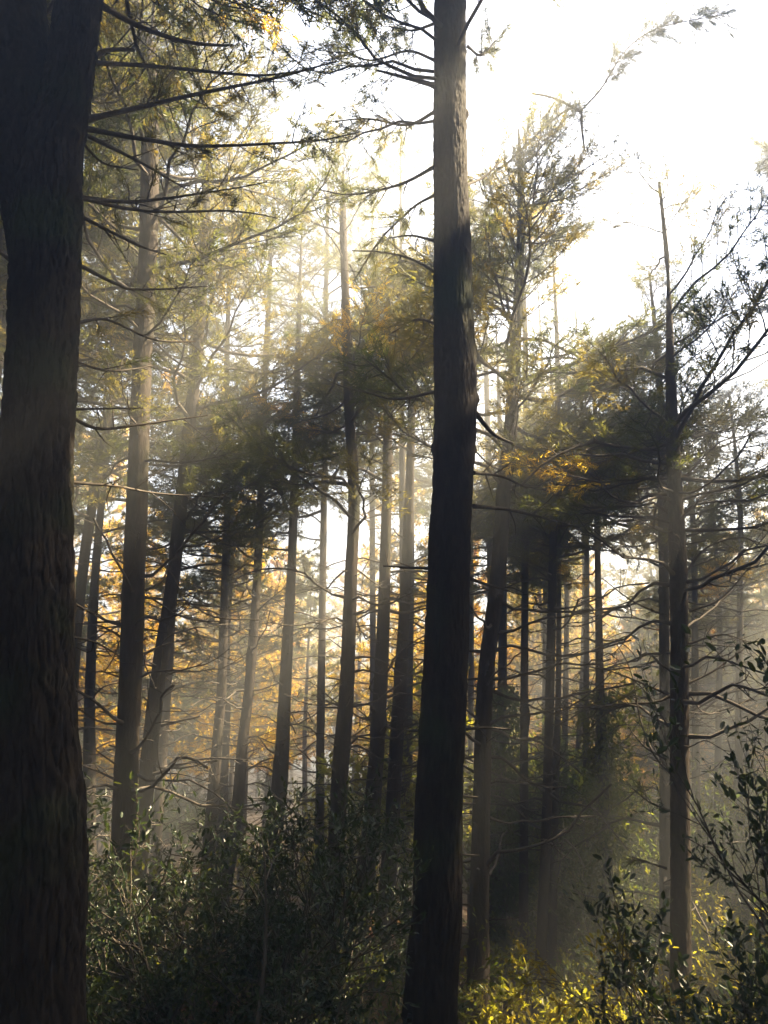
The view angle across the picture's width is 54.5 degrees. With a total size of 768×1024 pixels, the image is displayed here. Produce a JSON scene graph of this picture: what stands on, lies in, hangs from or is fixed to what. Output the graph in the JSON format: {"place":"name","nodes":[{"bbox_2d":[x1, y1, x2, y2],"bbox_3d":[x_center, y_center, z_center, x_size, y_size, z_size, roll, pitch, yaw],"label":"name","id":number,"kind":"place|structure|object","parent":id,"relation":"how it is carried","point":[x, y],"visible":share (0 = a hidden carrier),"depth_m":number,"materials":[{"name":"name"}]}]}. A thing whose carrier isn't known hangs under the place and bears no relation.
{"place":"outdoors","nodes":[
{"label":"outdoors","id":0,"kind":"place"},
{"bbox_2d":[0,0,767,769],"label":"sky","id":1,"kind":"structure","parent":0,"point":[700,106],"materials":[{"name":"white"}]},
{"bbox_2d":[86,770,759,1023],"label":"ground","id":2,"kind":"structure","parent":0,"point":[251,820],"depth_m":25.77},
{"bbox_2d":[0,0,205,277],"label":"pine tree","id":3,"kind":"object","parent":2,"relation":"on","point":[106,102],"visible":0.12,"depth_m":10.32,"materials":[{"name":"green plant"}]},
{"bbox_2d":[0,6,219,385],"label":"pine tree","id":4,"kind":"object","parent":2,"relation":"on","point":[3,320],"visible":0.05,"depth_m":12.62,"materials":[{"name":"green plant"}]},
{"bbox_2d":[73,325,156,670],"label":"pine tree","id":5,"kind":"object","parent":2,"relation":"on","point":[101,584],"visible":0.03,"depth_m":18.05,"materials":[{"name":"green plant"}]},
{"bbox_2d":[81,550,154,856],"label":"pine tree","id":6,"kind":"object","parent":2,"relation":"on","point":[116,608],"visible":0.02,"depth_m":27.02,"materials":[{"name":"orange plant"}]},
{"bbox_2d":[0,44,244,948],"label":"pine tree","id":7,"kind":"object","parent":2,"relation":"on","point":[89,739],"visible":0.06,"depth_m":13.15,"materials":[{"name":"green plant"}]},
{"bbox_2d":[79,670,178,856],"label":"young tree","id":8,"kind":"object","parent":2,"relation":"on","point":[111,726],"visible":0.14,"depth_m":24.71,"materials":[{"name":"orange plant"}]},
{"bbox_2d":[73,428,190,820],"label":"pine tree","id":9,"kind":"object","parent":2,"relation":"on","point":[110,615],"visible":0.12,"depth_m":22.10,"materials":[{"name":"orange plant"}]},
{"bbox_2d":[85,838,191,1011],"bbox_3d":[-2.814,4.726,7.983,1.662,2.287,2.099,0,-19,0],"label":"leafy bush","id":10,"kind":"object","parent":2,"relation":"on","point":[105,844],"visible":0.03,"depth_m":7.75,"materials":[{"name":"green plant"}]},
{"bbox_2d":[0,0,279,854],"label":"pine tree","id":11,"kind":"object","parent":2,"relation":"on","point":[93,494],"visible":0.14,"depth_m":12.22,"materials":[{"name":"green plant"}]},
{"bbox_2d":[78,512,237,852],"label":"pine tree","id":12,"kind":"object","parent":2,"relation":"on","point":[173,718],"visible":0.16,"depth_m":20.35,"materials":[{"name":"orange plant"}]},
{"bbox_2d":[150,771,206,862],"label":"leafy bush","id":13,"kind":"object","parent":2,"relation":"on","point":[169,812],"visible":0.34,"depth_m":24.90,"materials":[{"name":"green plant"}]},
{"bbox_2d":[0,0,357,1023],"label":"pine tree","id":14,"kind":"object","parent":2,"relation":"on","point":[140,452],"visible":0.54,"depth_m":9.28,"materials":[{"name":"green plant"}]},
{"bbox_2d":[76,154,290,919],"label":"pine tree","id":15,"kind":"object","parent":2,"relation":"on","point":[158,829],"visible":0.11,"depth_m":15.23,"materials":[{"name":"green plant"}]},
{"bbox_2d":[83,750,286,1023],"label":"holly bush","id":16,"kind":"object","parent":2,"relation":"on","point":[134,836],"visible":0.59,"depth_m":6.04,"materials":[{"name":"green plant"}]},
{"bbox_2d":[98,620,277,850],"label":"young tree","id":17,"kind":"object","parent":2,"relation":"on","point":[187,706],"visible":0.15,"depth_m":27.14,"materials":[{"name":"orange plant"}]},
{"bbox_2d":[86,833,293,1023],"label":"leafy bush","id":18,"kind":"object","parent":2,"relation":"on","point":[136,872],"visible":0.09,"depth_m":6.85,"materials":[{"name":"green plant"}]},
{"bbox_2d":[0,0,384,999],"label":"pine tree","id":19,"kind":"object","parent":2,"relation":"on","point":[180,530],"visible":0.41,"depth_m":11.68,"materials":[{"name":"green plant"}]},
{"bbox_2d":[86,884,313,1023],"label":"bush","id":20,"kind":"object","parent":2,"relation":"on","point":[99,980],"visible":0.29,"depth_m":6.10,"materials":[{"name":"green plant"}]},
{"bbox_2d":[0,0,421,1023],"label":"pine tree","id":21,"kind":"object","parent":2,"relation":"on","point":[48,70],"visible":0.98,"depth_m":5.00,"materials":[{"name":"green plant"}]},
{"bbox_2d":[103,362,339,893],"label":"pine tree","id":22,"kind":"object","parent":2,"relation":"on","point":[225,765],"visible":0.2,"depth_m":17.67,"materials":[{"name":"orange plant"}]},
{"bbox_2d":[121,147,338,949],"bbox_3d":[-3.256,-0.619,15.432,4.761,17.715,5.418,0,-19,0],"label":"pine tree","id":23,"kind":"object","parent":2,"relation":"on","point":[216,738],"visible":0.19,"depth_m":14.29,"materials":[{"name":"green plant"}]},
{"bbox_2d":[178,547,293,820],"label":"pine tree","id":24,"kind":"object","parent":2,"relation":"on","point":[231,780],"visible":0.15,"depth_m":24.89,"materials":[{"name":"orange plant"}]},
{"bbox_2d":[181,527,301,885],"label":"pine tree","id":25,"kind":"object","parent":2,"relation":"on","point":[267,695],"visible":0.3,"depth_m":20.82,"materials":[{"name":"orange plant"}]},
{"bbox_2d":[173,491,310,803],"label":"pine tree","id":26,"kind":"object","parent":2,"relation":"on","point":[262,728],"visible":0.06,"depth_m":27.31,"materials":[{"name":"orange plant"}]},
{"bbox_2d":[104,924,411,1023],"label":"bush","id":27,"kind":"object","parent":2,"relation":"on","point":[333,1015],"visible":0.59,"depth_m":5.33,"materials":[{"name":"green plant"}]},
{"bbox_2d":[86,759,434,1023],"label":"holly bush","id":28,"kind":"object","parent":2,"relation":"on","point":[338,903],"visible":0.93,"depth_m":5.76,"materials":[{"name":"green plant"}]},
{"bbox_2d":[240,834,281,1023],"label":"bare sapling","id":29,"kind":"object","parent":2,"relation":"on","point":[262,984],"visible":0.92,"depth_m":5.32,"materials":[{"name":"brown plant"}]},
{"bbox_2d":[148,128,381,950],"bbox_3d":[-2.732,-0.790,14.940,5.267,17.712,4.599,-4,-19,12],"label":"pine tree","id":30,"kind":"object","parent":2,"relation":"on","point":[238,796],"visible":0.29,"depth_m":14.13,"materials":[{"name":"green plant"}]},
{"bbox_2d":[155,185,398,973],"bbox_3d":[-1.848,0.147,13.272,4.373,14.769,5.557,7,-20,-18],"label":"pine tree","id":31,"kind":"object","parent":2,"relation":"on","point":[281,762],"visible":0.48,"depth_m":13.08,"materials":[{"name":"green plant"}]},
{"bbox_2d":[231,545,326,813],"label":"pine tree","id":32,"kind":"object","parent":2,"relation":"on","point":[273,562],"visible":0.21,"depth_m":26.50,"materials":[{"name":"orange plant"}]},
{"bbox_2d":[233,556,336,840],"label":"pine tree","id":33,"kind":"object","parent":2,"relation":"on","point":[303,676],"visible":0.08,"depth_m":29.10,"materials":[{"name":"orange plant"}]},
{"bbox_2d":[210,868,402,1023],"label":"leafy bush","id":34,"kind":"object","parent":2,"relation":"on","point":[375,981],"visible":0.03,"depth_m":8.11,"materials":[{"name":"green plant"}]},
{"bbox_2d":[249,556,367,872],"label":"pine tree","id":35,"kind":"object","parent":2,"relation":"on","point":[310,600],"visible":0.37,"depth_m":23.62,"materials":[{"name":"orange plant"}]},
{"bbox_2d":[197,115,420,939],"bbox_3d":[-1.814,-1.306,16.761,5.856,19.668,5.184,-5,-20,13],"label":"pine tree","id":36,"kind":"object","parent":2,"relation":"on","point":[322,511],"visible":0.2,"depth_m":16.37,"materials":[{"name":"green plant"}]},
{"bbox_2d":[231,775,399,926],"bbox_3d":[-1.527,6.750,14.685,3.392,3.189,2.625,14,-24,-36],"label":"leafy bush","id":37,"kind":"object","parent":2,"relation":"on","point":[248,869],"visible":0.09,"depth_m":14.34,"materials":[{"name":"green plant"}]},
{"bbox_2d":[162,138,488,948],"bbox_3d":[-0.914,0.112,11.062,4.255,13.543,5.344,12,-22,-30],"label":"pine tree","id":38,"kind":"object","parent":2,"relation":"on","point":[344,720],"visible":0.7,"depth_m":10.49,"materials":[{"name":"green plant"}]},
{"bbox_2d":[296,588,369,781],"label":"pine tree","id":39,"kind":"object","parent":2,"relation":"on","point":[337,647],"visible":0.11,"depth_m":50.56,"materials":[{"name":"orange plant"}]},
{"bbox_2d":[209,931,473,1023],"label":"bush","id":40,"kind":"object","parent":2,"relation":"on","point":[461,1006],"visible":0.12,"depth_m":5.95,"materials":[{"name":"green plant"}]},
{"bbox_2d":[307,548,395,840],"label":"pine tree","id":41,"kind":"object","parent":2,"relation":"on","point":[362,680],"visible":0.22,"depth_m":30.24,"materials":[{"name":"orange plant"}]},
{"bbox_2d":[242,243,514,1002],"bbox_3d":[-0.320,1.031,12.244,4.344,12.719,3.579,-10,-21,26],"label":"pine tree","id":42,"kind":"object","parent":2,"relation":"on","point":[379,722],"visible":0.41,"depth_m":11.92,"materials":[{"name":"green plant"}]},
{"bbox_2d":[275,152,483,911],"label":"pine tree","id":43,"kind":"object","parent":2,"relation":"on","point":[371,521],"visible":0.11,"depth_m":19.91,"materials":[{"name":"green plant"}]},
{"bbox_2d":[240,907,519,1023],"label":"leafy bush","id":44,"kind":"object","parent":2,"relation":"on","point":[400,984],"visible":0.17,"depth_m":6.89,"materials":[{"name":"green plant"}]},
{"bbox_2d":[289,127,486,955],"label":"pine tree","id":45,"kind":"object","parent":2,"relation":"on","point":[400,457],"visible":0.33,"depth_m":16.97,"materials":[{"name":"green plant"}]},
{"bbox_2d":[309,699,473,960],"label":"young tree","id":46,"kind":"object","parent":2,"relation":"on","point":[325,770],"visible":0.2,"depth_m":13.45,"materials":[{"name":"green plant"}]},
{"bbox_2d":[214,0,579,1023],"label":"pine tree","id":47,"kind":"object","parent":2,"relation":"on","point":[432,978],"visible":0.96,"depth_m":6.81,"materials":[{"name":"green plant"}]},
{"bbox_2d":[311,249,490,1003],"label":"pine tree","id":48,"kind":"object","parent":2,"relation":"on","point":[397,714],"visible":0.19,"depth_m":12.20,"materials":[{"name":"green plant"}]},
{"bbox_2d":[326,445,478,904],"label":"pine tree","id":49,"kind":"object","parent":2,"relation":"on","point":[364,697],"visible":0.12,"depth_m":21.15,"materials":[{"name":"orange plant"}]},
{"bbox_2d":[341,385,486,912],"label":"pine tree","id":50,"kind":"object","parent":2,"relation":"on","point":[410,652],"visible":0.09,"depth_m":17.63,"materials":[{"name":"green plant"}]},
{"bbox_2d":[97,847,761,1023],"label":"undergrowth","id":51,"kind":"object","parent":2,"relation":"on","point":[503,1011],"visible":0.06,"depth_m":15.87,"materials":[{"name":"green plant"}]},
{"bbox_2d":[327,174,592,831],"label":"pine tree","id":52,"kind":"object","parent":2,"relation":"on","point":[491,514],"visible":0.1,"depth_m":13.54,"materials":[{"name":"green plant"}]},
{"bbox_2d":[354,653,571,855],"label":"young tree","id":53,"kind":"object","parent":2,"relation":"on","point":[471,782],"visible":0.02,"depth_m":18.40,"materials":[{"name":"orange plant"}]},
{"bbox_2d":[376,196,572,929],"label":"pine tree","id":54,"kind":"object","parent":2,"relation":"on","point":[471,672],"visible":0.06,"depth_m":19.05,"materials":[{"name":"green plant"}]},
{"bbox_2d":[413,540,541,850],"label":"pine tree","id":55,"kind":"object","parent":2,"relation":"on","point":[478,642],"visible":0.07,"depth_m":23.05,"materials":[{"name":"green plant"}]},
{"bbox_2d":[390,251,591,963],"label":"pine tree","id":56,"kind":"object","parent":2,"relation":"on","point":[480,596],"visible":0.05,"depth_m":16.79,"materials":[{"name":"green plant"}]},
{"bbox_2d":[462,767,568,944],"bbox_3d":[2.655,7.011,15.002,2.556,3.743,4.549,-6,-20,17],"label":"leafy bush","id":57,"kind":"object","parent":2,"relation":"on","point":[467,874],"visible":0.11,"depth_m":14.57,"materials":[{"name":"green plant"}]},
{"bbox_2d":[317,0,742,1023],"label":"pine tree","id":58,"kind":"object","parent":2,"relation":"on","point":[515,314],"visible":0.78,"depth_m":9.72,"materials":[{"name":"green plant"}]},
{"bbox_2d":[461,917,600,1016],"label":"leafy bush","id":59,"kind":"object","parent":2,"relation":"on","point":[559,973],"visible":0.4,"depth_m":10.80,"materials":[{"name":"green plant"}]},
{"bbox_2d":[463,310,608,981],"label":"pine tree","id":60,"kind":"object","parent":2,"relation":"on","point":[502,641],"visible":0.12,"depth_m":14.76,"materials":[{"name":"brown plant"}]},
{"bbox_2d":[414,256,657,816],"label":"pine tree","id":61,"kind":"object","parent":2,"relation":"on","point":[425,523],"visible":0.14,"depth_m":20.39,"materials":[{"name":"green plant"}]},
{"bbox_2d":[477,569,614,775],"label":"pine tree","id":62,"kind":"object","parent":2,"relation":"on","point":[539,658],"visible":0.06,"depth_m":23.71,"materials":[{"name":"green plant"}]},
{"bbox_2d":[363,669,730,893],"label":"young tree","id":63,"kind":"object","parent":2,"relation":"on","point":[636,766],"visible":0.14,"depth_m":14.16,"materials":[{"name":"green plant"}]},
{"bbox_2d":[459,952,636,1023],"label":"leafy bush","id":64,"kind":"object","parent":2,"relation":"on","point":[494,1012],"visible":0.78,"depth_m":7.56,"materials":[{"name":"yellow plant"}]},
{"bbox_2d":[417,158,683,1009],"bbox_3d":[3.336,0.135,14.524,5.255,16.728,6.861,0,-19,0],"label":"pine tree","id":65,"kind":"object","parent":2,"relation":"on","point":[523,878],"visible":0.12,"depth_m":13.36,"materials":[{"name":"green plant"}]},
{"bbox_2d":[473,685,548,967],"bbox_3d":[2.186,5.532,13.533,1.262,4.823,1.193,0,-19,0],"label":"ivy","id":66,"kind":"object","parent":65,"relation":"attached to","point":[497,899],"visible":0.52,"depth_m":13.28,"materials":[{"name":"green plant"}]},
{"bbox_2d":[467,540,634,750],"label":"pine tree","id":67,"kind":"object","parent":2,"relation":"on","point":[572,671],"visible":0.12,"depth_m":21.49,"materials":[{"name":"green plant"}]},
{"bbox_2d":[463,711,654,897],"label":"young tree","id":68,"kind":"object","parent":2,"relation":"on","point":[567,778],"visible":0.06,"depth_m":16.16,"materials":[{"name":"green plant"}]},
{"bbox_2d":[471,365,656,969],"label":"pine tree","id":69,"kind":"object","parent":2,"relation":"on","point":[552,936],"visible":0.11,"depth_m":13.80,"materials":[{"name":"brown plant"}]},
{"bbox_2d":[507,732,623,943],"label":"young tree","id":70,"kind":"object","parent":2,"relation":"on","point":[564,805],"visible":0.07,"depth_m":15.76,"materials":[{"name":"green plant"}]},
{"bbox_2d":[507,383,625,954],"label":"pine tree","id":71,"kind":"object","parent":2,"relation":"on","point":[566,683],"visible":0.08,"depth_m":17.88,"materials":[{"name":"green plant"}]},
{"bbox_2d":[489,832,648,980],"bbox_3d":[3.262,7.320,13.583,2.811,2.688,3.494,12,-22,-31],"label":"leafy bush","id":72,"kind":"object","parent":2,"relation":"on","point":[562,914],"visible":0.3,"depth_m":12.76,"materials":[{"name":"green plant"}]},
{"bbox_2d":[475,300,665,944],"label":"pine tree","id":73,"kind":"object","parent":2,"relation":"on","point":[585,557],"visible":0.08,"depth_m":16.50,"materials":[{"name":"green plant"}]},
{"bbox_2d":[465,218,703,1023],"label":"pine tree","id":74,"kind":"object","parent":2,"relation":"on","point":[550,579],"visible":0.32,"depth_m":12.30,"materials":[{"name":"brown plant"}]},
{"bbox_2d":[524,967,668,1023],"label":"leafy bush","id":75,"kind":"object","parent":2,"relation":"on","point":[564,1018],"visible":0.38,"depth_m":7.86,"materials":[{"name":"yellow plant"}]},
{"bbox_2d":[553,903,658,1003],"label":"leafy bush","id":76,"kind":"object","parent":2,"relation":"on","point":[573,932],"visible":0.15,"depth_m":12.24,"materials":[{"name":"green plant"}]},
{"bbox_2d":[554,554,658,796],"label":"pine tree","id":77,"kind":"object","parent":2,"relation":"on","point":[610,618],"visible":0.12,"depth_m":24.94,"materials":[{"name":"green plant"}]},
{"bbox_2d":[471,318,744,1019],"bbox_3d":[4.274,2.025,12.861,5.295,12.439,4.928,0,-19,0],"label":"pine tree","id":78,"kind":"object","parent":2,"relation":"on","point":[599,674],"visible":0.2,"depth_m":13.38,"materials":[{"name":"brown plant"}]},
{"bbox_2d":[572,688,643,935],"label":"ivy","id":79,"kind":"object","parent":78,"relation":"attached to","point":[612,769],"visible":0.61,"depth_m":12.25,"materials":[{"name":"green plant"}]},
{"bbox_2d":[464,756,767,1021],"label":"leafy bush","id":80,"kind":"object","parent":2,"relation":"on","point":[571,861],"visible":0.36,"depth_m":12.35,"materials":[{"name":"green plant"}]},
{"bbox_2d":[483,137,767,1023],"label":"pine tree","id":81,"kind":"object","parent":2,"relation":"on","point":[671,433],"visible":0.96,"depth_m":8.65,"materials":[{"name":"green plant"}]},
{"bbox_2d":[494,918,767,1023],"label":"leafy bush","id":82,"kind":"object","parent":2,"relation":"on","point":[550,971],"visible":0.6,"depth_m":6.38,"materials":[{"name":"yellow plant"}]},
{"bbox_2d":[504,772,762,979],"bbox_3d":[4.950,6.934,13.983,5.725,3.858,3.318,0,-19,0],"label":"leafy bush","id":83,"kind":"object","parent":2,"relation":"on","point":[580,849],"visible":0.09,"depth_m":13.88,"materials":[{"name":"green plant"}]},
{"bbox_2d":[560,763,715,929],"bbox_3d":[5.696,7.614,16.739,3.554,4.428,5.336,-8,-20,21],"label":"leafy bush","id":84,"kind":"object","parent":2,"relation":"on","point":[634,823],"visible":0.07,"depth_m":16.25,"materials":[{"name":"green plant"}]},
{"bbox_2d":[518,246,767,1015],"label":"pine tree","id":85,"kind":"object","parent":2,"relation":"on","point":[663,823],"visible":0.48,"depth_m":11.22,"materials":[{"name":"green plant"}]},
{"bbox_2d":[539,852,766,1023],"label":"leafy bush","id":86,"kind":"object","parent":2,"relation":"on","point":[587,959],"visible":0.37,"depth_m":10.47,"materials":[{"name":"green plant"}]},
{"bbox_2d":[558,859,754,998],"bbox_3d":[4.762,7.015,12.345,3.535,2.664,3.385,0,-19,0],"label":"leafy bush","id":87,"kind":"object","parent":2,"relation":"on","point":[645,932],"visible":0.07,"depth_m":12.05,"materials":[{"name":"green plant"}]},
{"bbox_2d":[556,854,767,1023],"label":"glossy shrub","id":88,"kind":"object","parent":2,"relation":"on","point":[760,1007],"visible":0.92,"depth_m":6.11,"materials":[{"name":"green plant"}]},
{"bbox_2d":[619,587,705,838],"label":"pine tree","id":89,"kind":"object","parent":2,"relation":"on","point":[635,647],"visible":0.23,"depth_m":25.41,"materials":[{"name":"green plant"}]},
{"bbox_2d":[569,732,767,1020],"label":"leafy bush","id":90,"kind":"object","parent":2,"relation":"on","point":[722,884],"visible":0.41,"depth_m":11.38,"materials":[{"name":"green plant"}]},
{"bbox_2d":[589,490,767,832],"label":"pine tree","id":91,"kind":"object","parent":2,"relation":"on","point":[633,574],"visible":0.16,"depth_m":27.69,"materials":[{"name":"green plant"}]},
{"bbox_2d":[606,356,767,986],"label":"pine tree","id":92,"kind":"object","parent":2,"relation":"on","point":[696,673],"visible":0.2,"depth_m":15.25,"materials":[{"name":"brown plant"}]},
{"bbox_2d":[623,471,767,886],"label":"pine tree","id":93,"kind":"object","parent":2,"relation":"on","point":[718,743],"visible":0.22,"depth_m":17.71,"materials":[{"name":"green plant"}]},
{"bbox_2d":[630,542,767,934],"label":"glossy shrub","id":94,"kind":"object","parent":2,"relation":"on","point":[755,800],"visible":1,"depth_m":5.06,"materials":[{"name":"green plant"}]},
{"bbox_2d":[630,683,767,1023],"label":"glossy shrub","id":95,"kind":"object","parent":2,"relation":"on","point":[695,858],"visible":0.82,"depth_m":5.89,"materials":[{"name":"green plant"}]},
{"bbox_2d":[634,873,766,1016],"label":"leafy bush","id":96,"kind":"object","parent":2,"relation":"on","point":[712,904],"visible":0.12,"depth_m":11.45,"materials":[{"name":"green plant"}]},
{"bbox_2d":[636,745,766,903],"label":"young tree","id":97,"kind":"object","parent":2,"relation":"on","point":[726,803],"visible":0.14,"depth_m":14.49,"materials":[{"name":"green plant"}]},
{"bbox_2d":[637,372,767,984],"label":"pine tree","id":98,"kind":"object","parent":2,"relation":"on","point":[738,750],"visible":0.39,"depth_m":15.08,"materials":[{"name":"green plant"}]},
{"bbox_2d":[651,505,767,882],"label":"pine tree","id":99,"kind":"object","parent":2,"relation":"on","point":[730,676],"visible":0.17,"depth_m":23.34,"materials":[{"name":"green plant"}]},
{"bbox_2d":[652,868,767,1023],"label":"leafy bush","id":100,"kind":"object","parent":2,"relation":"on","point":[709,978],"visible":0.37,"depth_m":9.22,"materials":[{"name":"green plant"}]},
{"bbox_2d":[658,532,767,871],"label":"pine tree","id":101,"kind":"object","parent":2,"relation":"on","point":[713,668],"visible":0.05,"depth_m":26.56,"materials":[{"name":"green plant"}]},
{"bbox_2d":[691,820,767,992],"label":"leafy bush","id":102,"kind":"object","parent":2,"relation":"on","point":[746,914],"visible":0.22,"depth_m":11.19,"materials":[{"name":"green plant"}]},
{"bbox_2d":[700,532,767,770],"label":"pine tree","id":103,"kind":"object","parent":2,"relation":"on","point":[751,680],"visible":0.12,"depth_m":26.33,"materials":[{"name":"green plant"}]},
{"bbox_2d":[704,504,767,735],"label":"pine tree","id":104,"kind":"object","parent":2,"relation":"on","point":[750,606],"visible":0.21,"depth_m":24.40,"materials":[{"name":"green plant"}]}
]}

